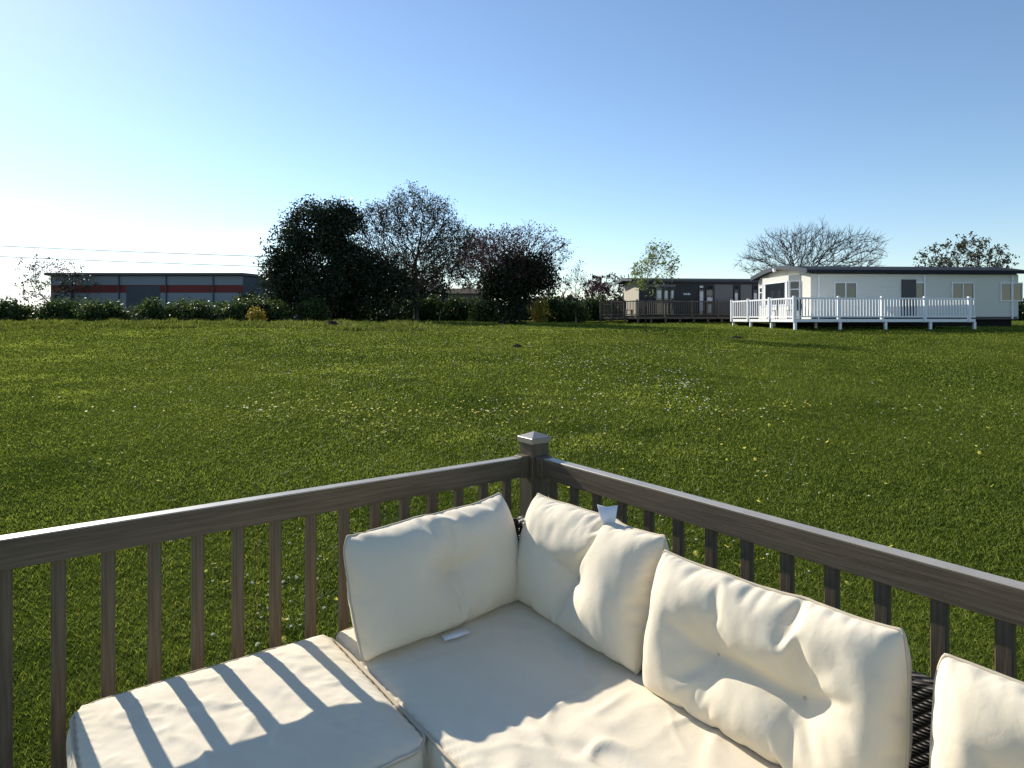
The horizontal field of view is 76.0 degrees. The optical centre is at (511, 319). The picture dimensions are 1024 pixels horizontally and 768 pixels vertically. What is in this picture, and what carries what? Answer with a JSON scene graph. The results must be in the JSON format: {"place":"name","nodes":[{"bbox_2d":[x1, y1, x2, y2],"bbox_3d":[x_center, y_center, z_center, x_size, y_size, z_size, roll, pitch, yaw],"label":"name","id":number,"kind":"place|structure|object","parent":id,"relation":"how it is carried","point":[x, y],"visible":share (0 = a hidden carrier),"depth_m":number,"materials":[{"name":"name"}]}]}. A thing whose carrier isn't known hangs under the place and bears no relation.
{"place":"outdoors","nodes":[
{"label":"outdoors","id":0,"kind":"place"},
{"bbox_2d":[0,256,265,266],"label":"overhead wire","id":1,"kind":"object","parent":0,"point":[125,261],"visible":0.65,"depth_m":94.97,"materials":[{"name":"grey metal"}]},
{"bbox_2d":[4,246,265,256],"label":"overhead wire","id":2,"kind":"object","parent":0,"point":[129,251],"visible":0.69,"depth_m":94.97,"materials":[{"name":"grey metal"}]},
{"bbox_2d":[0,319,1023,767],"bbox_3d":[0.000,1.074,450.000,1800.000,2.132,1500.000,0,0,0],"label":"ground","id":3,"kind":"structure","parent":0,"point":[512,373],"depth_m":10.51,"materials":[{"name":"green plant"}]},
{"bbox_2d":[0,295,38,321],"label":"bush","id":4,"kind":"object","parent":3,"relation":"on","point":[13,310],"visible":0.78,"depth_m":45.09,"materials":[{"name":"green plant"}]},
{"bbox_2d":[16,297,89,320],"bbox_3d":[-31.732,-0.680,46.175,5.965,1.885,3.570,0,0,0],"label":"bush","id":5,"kind":"object","parent":3,"relation":"on","point":[55,309],"visible":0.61,"depth_m":45.31,"materials":[{"name":"green plant"}]},
{"bbox_2d":[14,254,101,301],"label":"bare tree","id":6,"kind":"object","parent":3,"relation":"on","point":[78,278],"visible":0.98,"depth_m":74.56,"materials":[{"name":"brown plant"}]},
{"bbox_2d":[70,297,141,320],"bbox_3d":[-28.091,-0.626,44.883,5.744,1.782,3.329,0,0,0],"label":"bush","id":7,"kind":"object","parent":3,"relation":"on","point":[92,311],"visible":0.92,"depth_m":44.10,"materials":[{"name":"green plant"}]},
{"bbox_2d":[128,297,187,321],"bbox_3d":[-23.401,-0.666,44.178,4.649,1.910,2.951,0,0,0],"label":"bush","id":8,"kind":"object","parent":3,"relation":"on","point":[152,310],"visible":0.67,"depth_m":43.61,"materials":[{"name":"green plant"}]},
{"bbox_2d":[174,297,231,321],"bbox_3d":[-20.076,-0.669,42.961,4.587,1.935,2.760,0,0,0],"label":"bush","id":9,"kind":"object","parent":3,"relation":"on","point":[198,310],"visible":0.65,"depth_m":42.69,"materials":[{"name":"green plant"}]},
{"bbox_2d":[211,295,271,321],"bbox_3d":[-17.323,-0.631,42.096,3.767,1.899,2.405,0,0,0],"label":"bush","id":10,"kind":"object","parent":3,"relation":"on","point":[237,309],"visible":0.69,"depth_m":41.67,"materials":[{"name":"green plant"}]},
{"bbox_2d":[0,317,490,331],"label":"rough grass","id":11,"kind":"structure","parent":3,"relation":"on","point":[76,324],"depth_m":32.27,"materials":[{"name":"green plant"}]},
{"bbox_2d":[44,273,449,319],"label":"industrial building","id":12,"kind":"structure","parent":3,"relation":"on","point":[128,289],"depth_m":77.92,"materials":[{"name":"grey metal"}]},
{"bbox_2d":[126,286,159,319],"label":"shutter door","id":13,"kind":"structure","parent":12,"relation":"in","point":[134,294],"depth_m":77.88,"materials":[{"name":"grey metal"}]},
{"bbox_2d":[232,285,266,302],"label":"bush","id":14,"kind":"object","parent":3,"relation":"on","point":[248,295],"visible":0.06,"depth_m":51.63,"materials":[{"name":"green plant"}]},
{"bbox_2d":[244,305,267,321],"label":"flowering bush","id":15,"kind":"object","parent":3,"relation":"on","point":[256,314],"visible":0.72,"depth_m":38.91,"materials":[{"name":"yellow plant"}]},
{"bbox_2d":[259,289,275,300],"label":"bush","id":16,"kind":"object","parent":3,"relation":"on","point":[262,298],"visible":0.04,"depth_m":49.42,"materials":[{"name":"green plant"}]},
{"bbox_2d":[259,293,301,321],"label":"bush","id":17,"kind":"object","parent":3,"relation":"on","point":[277,311],"visible":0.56,"depth_m":42.35,"materials":[{"name":"green plant"}]},
{"bbox_2d":[295,294,332,321],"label":"bush","id":18,"kind":"object","parent":3,"relation":"on","point":[312,310],"visible":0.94,"depth_m":43.54,"materials":[{"name":"green plant"}]},
{"bbox_2d":[324,320,338,324],"bbox_3d":[-9.300,0.184,33.500,1.047,0.264,0.837,0,0,0],"label":"molehill","id":19,"kind":"object","parent":3,"relation":"on","point":[332,322],"visible":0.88,"depth_m":33.30,"materials":[{"name":"soil"}]},
{"bbox_2d":[252,193,424,320],"bbox_3d":[-12.336,-4.296,46.981,12.136,9.156,5.793,0,0,0],"label":"evergreen tree","id":20,"kind":"object","parent":3,"relation":"on","point":[351,275],"visible":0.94,"depth_m":45.96,"materials":[{"name":"green plant"}]},
{"bbox_2d":[327,304,376,320],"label":"bush","id":21,"kind":"object","parent":3,"relation":"on","point":[357,315],"visible":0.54,"depth_m":48.33,"materials":[{"name":"green plant"}]},
{"bbox_2d":[369,297,411,320],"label":"bush","id":22,"kind":"object","parent":3,"relation":"on","point":[372,318],"visible":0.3,"depth_m":49.52,"materials":[{"name":"green plant"}]},
{"bbox_2d":[362,263,454,311],"bbox_3d":[-9.520,-2.494,56.094,9.205,5.412,6.012,0,0,0],"label":"bush","id":23,"kind":"object","parent":3,"relation":"on","point":[428,292],"visible":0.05,"depth_m":56.64,"materials":[{"name":"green plant"}]},
{"bbox_2d":[349,179,488,320],"bbox_3d":[-6.875,-4.929,48.075,9.433,10.488,7.801,0,0,-35],"label":"budding tree","id":24,"kind":"object","parent":3,"relation":"on","point":[437,248],"visible":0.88,"depth_m":47.23,"materials":[{"name":"brown plant"}]},
{"bbox_2d":[398,290,445,320],"bbox_3d":[-6.854,-1.017,50.770,4.136,2.523,3.526,0,0,-31],"label":"bush","id":25,"kind":"object","parent":3,"relation":"on","point":[428,311],"visible":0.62,"depth_m":50.49,"materials":[{"name":"green plant"}]},
{"bbox_2d":[435,301,440,320],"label":"sapling","id":26,"kind":"object","parent":3,"relation":"on","point":[437,306],"visible":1,"depth_m":45.99,"materials":[{"name":"plant"}]},
{"bbox_2d":[399,224,490,306],"bbox_3d":[-5.446,-3.728,54.129,9.029,7.970,4.508,0,0,0],"label":"budding tree","id":27,"kind":"object","parent":3,"relation":"on","point":[450,283],"visible":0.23,"depth_m":53.98,"materials":[{"name":"brown plant"}]},
{"bbox_2d":[435,279,476,287],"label":"bush","id":28,"kind":"object","parent":3,"relation":"on","point":[473,286],"depth_m":78.62,"materials":[{"name":"green plant"}]},
{"bbox_2d":[426,288,489,303],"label":"building","id":29,"kind":"structure","parent":3,"relation":"on","point":[465,293],"depth_m":72.00,"materials":[{"name":"grey"}]},
{"bbox_2d":[439,292,482,320],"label":"bush","id":30,"kind":"object","parent":3,"relation":"on","point":[457,309],"visible":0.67,"depth_m":49.40,"materials":[{"name":"green plant"}]},
{"bbox_2d":[444,223,525,291],"bbox_3d":[-2.055,-3.543,50.076,6.093,7.673,4.603,0,0,-29],"label":"reddish tree","id":31,"kind":"object","parent":3,"relation":"on","point":[458,273],"visible":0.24,"depth_m":49.63,"materials":[{"name":"brown plant"}]},
{"bbox_2d":[466,295,506,321],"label":"bush","id":32,"kind":"object","parent":3,"relation":"on","point":[484,312],"visible":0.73,"depth_m":45.36,"materials":[{"name":"green plant"}]},
{"bbox_2d":[460,220,577,323],"bbox_3d":[0.308,-2.687,37.959,6.298,6.214,4.449,0,0,-26],"label":"ivy covered tree","id":33,"kind":"object","parent":3,"relation":"on","point":[513,279],"visible":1,"depth_m":37.41,"materials":[{"name":"green plant"}]},
{"bbox_2d":[33,338,1011,411],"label":"distant daisies","id":34,"kind":"object","parent":3,"relation":"on","point":[584,380],"visible":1,"depth_m":14.69,"materials":[{"name":"white plant"}]},
{"bbox_2d":[526,292,555,321],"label":"flowering bush","id":35,"kind":"object","parent":3,"relation":"on","point":[539,315],"visible":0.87,"depth_m":43.83,"materials":[{"name":"yellow plant"}]},
{"bbox_2d":[85,338,1012,411],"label":"distant dandelions","id":36,"kind":"object","parent":3,"relation":"on","point":[548,390],"visible":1,"depth_m":12.78,"materials":[{"name":"yellow plant"}]},
{"bbox_2d":[517,291,591,319],"bbox_3d":[3.588,-1.207,61.974,9.593,2.882,6.542,0,0,0],"label":"bush","id":37,"kind":"object","parent":3,"relation":"on","point":[570,296],"visible":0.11,"depth_m":60.74,"materials":[{"name":"green plant"}]},
{"bbox_2d":[538,271,570,300],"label":"purple leaf tree","id":38,"kind":"object","parent":3,"relation":"on","point":[564,282],"visible":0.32,"depth_m":51.91,"materials":[{"name":"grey plant"}]},
{"bbox_2d":[534,290,575,321],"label":"bush","id":39,"kind":"object","parent":3,"relation":"on","point":[551,302],"visible":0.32,"depth_m":45.41,"materials":[{"name":"green plant"}]},
{"bbox_2d":[542,295,592,321],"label":"bush","id":40,"kind":"object","parent":3,"relation":"on","point":[565,311],"visible":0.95,"depth_m":44.63,"materials":[{"name":"green plant"}]},
{"bbox_2d":[564,260,587,322],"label":"birch tree","id":41,"kind":"object","parent":3,"relation":"on","point":[580,287],"visible":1,"depth_m":43.00,"materials":[{"name":"green plant"}]},
{"bbox_2d":[576,295,610,320],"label":"bush","id":42,"kind":"object","parent":3,"relation":"on","point":[593,307],"visible":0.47,"depth_m":49.80,"materials":[{"name":"green plant"}]},
{"bbox_2d":[582,273,611,304],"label":"purple leaf tree","id":43,"kind":"object","parent":3,"relation":"on","point":[597,279],"visible":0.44,"depth_m":61.80,"materials":[{"name":"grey plant"}]},
{"bbox_2d":[587,272,623,319],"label":"purple leaf tree","id":44,"kind":"object","parent":3,"relation":"on","point":[602,286],"visible":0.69,"depth_m":59.79,"materials":[{"name":"grey plant"}]},
{"bbox_2d":[585,294,627,319],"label":"bush","id":45,"kind":"object","parent":3,"relation":"on","point":[615,299],"visible":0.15,"depth_m":63.39,"materials":[{"name":"green plant"}]},
{"bbox_2d":[621,238,681,333],"bbox_3d":[5.872,-1.327,27.576,2.524,4.196,1.679,0,0,0],"label":"young tree","id":46,"kind":"object","parent":3,"relation":"on","point":[652,258],"visible":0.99,"depth_m":27.55,"materials":[{"name":"green plant"}]},
{"bbox_2d":[599,299,746,322],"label":"deck","id":47,"kind":"structure","parent":3,"relation":"on","point":[637,317],"depth_m":41.99,"materials":[{"name":"grey wood"}]},
{"bbox_2d":[615,278,758,321],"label":"lodge","id":48,"kind":"structure","parent":3,"relation":"on","point":[689,289],"depth_m":43.42,"materials":[{"name":"grey"}]},
{"bbox_2d":[655,287,662,313],"bbox_3d":[9.677,-1.190,43.105,0.491,1.820,0.050,0,0,-6],"label":"door","id":49,"kind":"structure","parent":48,"relation":"in","point":[658,290],"depth_m":43.10,"materials":[{"name":"grey glass"}]},
{"bbox_2d":[663,287,668,313],"bbox_3d":[10.151,-1.190,43.152,0.405,1.820,0.050,0,0,-6],"label":"window","id":50,"kind":"structure","parent":48,"relation":"in","point":[665,289],"depth_m":43.15,"materials":[{"name":"grey glass"}]},
{"bbox_2d":[669,287,674,313],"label":"window","id":51,"kind":"structure","parent":48,"relation":"in","point":[671,289],"depth_m":43.19,"materials":[{"name":"grey glass"}]},
{"bbox_2d":[698,285,703,313],"bbox_3d":[12.541,-1.275,43.393,0.380,1.990,0.050,0,0,-6],"label":"window","id":52,"kind":"structure","parent":48,"relation":"in","point":[700,287],"depth_m":43.39,"materials":[{"name":"grey glass"}]},
{"bbox_2d":[706,285,713,313],"bbox_3d":[13.109,-1.275,43.450,0.528,1.990,0.050,0,0,-6],"label":"window","id":53,"kind":"structure","parent":48,"relation":"in","point":[709,288],"depth_m":43.45,"materials":[{"name":"grey glass"}]},
{"bbox_2d":[734,285,738,300],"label":"window","id":54,"kind":"structure","parent":48,"relation":"in","point":[736,287],"depth_m":43.62,"materials":[{"name":"grey"}]},
{"bbox_2d":[753,285,757,301],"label":"window","id":55,"kind":"structure","parent":48,"relation":"in","point":[755,287],"depth_m":43.76,"materials":[{"name":"grey"}]},
{"bbox_2d":[733,215,889,275],"bbox_3d":[26.238,-4.430,58.179,13.683,9.400,6.733,0,0,0],"label":"bare tree","id":56,"kind":"object","parent":3,"relation":"on","point":[813,244],"visible":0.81,"depth_m":57.36,"materials":[{"name":"brown plant"}]},
{"bbox_2d":[730,296,975,329],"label":"deck","id":57,"kind":"structure","parent":3,"relation":"on","point":[881,308],"depth_m":30.06,"materials":[{"name":"white plastic"}]},
{"bbox_2d":[787,299,801,318],"bbox_3d":[13.610,-0.481,31.602,0.500,0.950,0.480,0,0,-10],"label":"garden chair","id":58,"kind":"object","parent":57,"relation":"on","point":[797,307],"visible":0.45,"depth_m":31.46,"materials":[{"name":"white"}]},
{"bbox_2d":[751,265,1023,326],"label":"caravan","id":59,"kind":"object","parent":3,"relation":"on","point":[996,293],"visible":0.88,"depth_m":33.44,"materials":[{"name":"beige"}]},
{"bbox_2d":[759,287,761,306],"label":"window","id":60,"kind":"structure","parent":59,"relation":"in","point":[760,288],"depth_m":38.69,"materials":[{"name":"white glass"}]},
{"bbox_2d":[762,281,787,305],"bbox_3d":[14.408,-1.370,35.979,0.050,1.280,2.900,0,0,-4],"label":"window","id":61,"kind":"structure","parent":59,"relation":"in","point":[774,290],"depth_m":35.87,"materials":[{"name":"white plastic"}]},
{"bbox_2d":[789,280,799,304],"bbox_3d":[14.735,-1.370,34.153,0.050,1.280,0.572,0,0,-41],"label":"window","id":62,"kind":"structure","parent":59,"relation":"in","point":[794,286],"depth_m":34.17,"materials":[{"name":"white plastic"}]},
{"bbox_2d":[834,282,856,300],"bbox_3d":[16.837,-1.395,33.081,1.200,0.970,0.050,0,0,-4],"label":"window","id":63,"kind":"structure","parent":59,"relation":"in","point":[843,289],"depth_m":33.08,"materials":[{"name":"white plastic"}]},
{"bbox_2d":[901,280,915,317],"bbox_3d":[20.157,-1.035,33.285,0.750,1.950,0.058,0,0,-4],"label":"door","id":64,"kind":"structure","parent":59,"relation":"in","point":[908,287],"depth_m":33.26,"materials":[{"name":"grey glass"}]},
{"bbox_2d":[916,282,925,300],"bbox_3d":[20.430,-1.395,33.302,1.200,0.970,0.050,0,0,-4],"label":"window","id":65,"kind":"structure","parent":59,"relation":"in","point":[919,285],"depth_m":33.32,"materials":[{"name":"white plastic"}]},
{"bbox_2d":[951,282,974,300],"bbox_3d":[23.031,-1.395,33.467,1.200,0.970,0.050,0,0,-4],"label":"window","id":66,"kind":"structure","parent":59,"relation":"in","point":[958,289],"depth_m":33.46,"materials":[{"name":"white plastic"}]},
{"bbox_2d":[1000,282,1022,300],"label":"window","id":67,"kind":"structure","parent":59,"relation":"in","point":[1005,287],"depth_m":33.62,"materials":[{"name":"white plastic"}]},
{"bbox_2d":[913,231,1019,267],"bbox_3d":[42.272,-3.976,62.027,9.826,8.451,6.685,0,0,0],"label":"budding tree","id":68,"kind":"object","parent":3,"relation":"on","point":[960,248],"visible":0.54,"depth_m":61.28,"materials":[{"name":"green plant"}]},
{"bbox_2d":[1011,297,1023,319],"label":"bush","id":69,"kind":"object","parent":3,"relation":"on","point":[1020,310],"visible":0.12,"depth_m":58.86,"materials":[{"name":"green plant"}]},
{"bbox_2d":[0,0,1023,318],"label":"sky","id":70,"kind":"structure","parent":0,"point":[165,127],"materials":[{"name":"blue"}]},
{"bbox_2d":[766,300,777,318],"bbox_3d":[13.210,-0.481,33.199,0.500,0.950,0.480,0,0,7],"label":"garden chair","id":71,"kind":"object","parent":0,"point":[775,310],"visible":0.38,"depth_m":33.10,"materials":[{"name":"white"}]},
{"bbox_3d":[0.463,1.890,-0.979,4.350,0.400,7.100,0,0,-36],"label":"deck","id":72,"kind":"object","parent":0,"visible":0},
{"bbox_2d":[0,431,1023,767],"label":"deck railing","id":73,"kind":"object","parent":72,"relation":"on","point":[534,467],"visible":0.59,"depth_m":2.14,"materials":[{"name":"brown"}]},
{"bbox_2d":[512,515,933,767],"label":"corner sofa","id":74,"kind":"object","parent":72,"relation":"on","point":[922,691],"visible":0.13,"depth_m":1.56,"materials":[{"name":"grey wicker"}]},
{"bbox_2d":[335,600,781,767],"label":"seat cushion","id":75,"kind":"object","parent":74,"relation":"on","point":[517,684],"visible":0.62,"depth_m":1.84,"materials":[{"name":"beige fabric"}]},
{"bbox_2d":[343,492,518,662],"bbox_3d":[-0.256,0.903,2.376,0.726,0.402,0.272,0,0,-42],"label":"back cushion","id":76,"kind":"object","parent":75,"relation":"on","point":[413,579],"visible":0.95,"depth_m":2.24,"materials":[{"name":"beige fabric"}]},
{"bbox_2d":[441,628,469,640],"bbox_3d":[-0.191,1.073,2.232,0.105,0.005,0.050,0,0,-36],"label":"care label","id":77,"kind":"object","parent":75,"relation":"on","point":[456,633],"visible":1,"depth_m":2.23,"materials":[{"name":"white fabric"}]},
{"bbox_2d":[517,493,668,674],"bbox_3d":[0.251,0.872,2.322,0.289,0.460,0.707,0,0,-36],"label":"back cushion","id":78,"kind":"object","parent":75,"relation":"on","point":[585,576],"visible":0.88,"depth_m":2.17,"materials":[{"name":"beige fabric"}]},
{"bbox_2d":[642,549,912,767],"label":"back cushion","id":79,"kind":"object","parent":75,"relation":"on","point":[783,679],"visible":1,"depth_m":1.61,"materials":[{"name":"beige fabric"}]},
{"bbox_2d":[929,653,1023,767],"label":"back cushion","id":80,"kind":"object","parent":75,"relation":"on","point":[977,718],"visible":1,"depth_m":1.28,"materials":[{"name":"beige fabric"}]},
{"bbox_3d":[-0.726,1.462,1.803,0.735,0.455,0.730,0,0,-36],"label":"footstool","id":81,"kind":"object","parent":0,"visible":0},
{"bbox_2d":[66,635,426,767],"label":"footstool cushion","id":82,"kind":"object","parent":81,"relation":"on","point":[321,701],"visible":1,"depth_m":1.77,"materials":[{"name":"beige fabric"}]}
]}

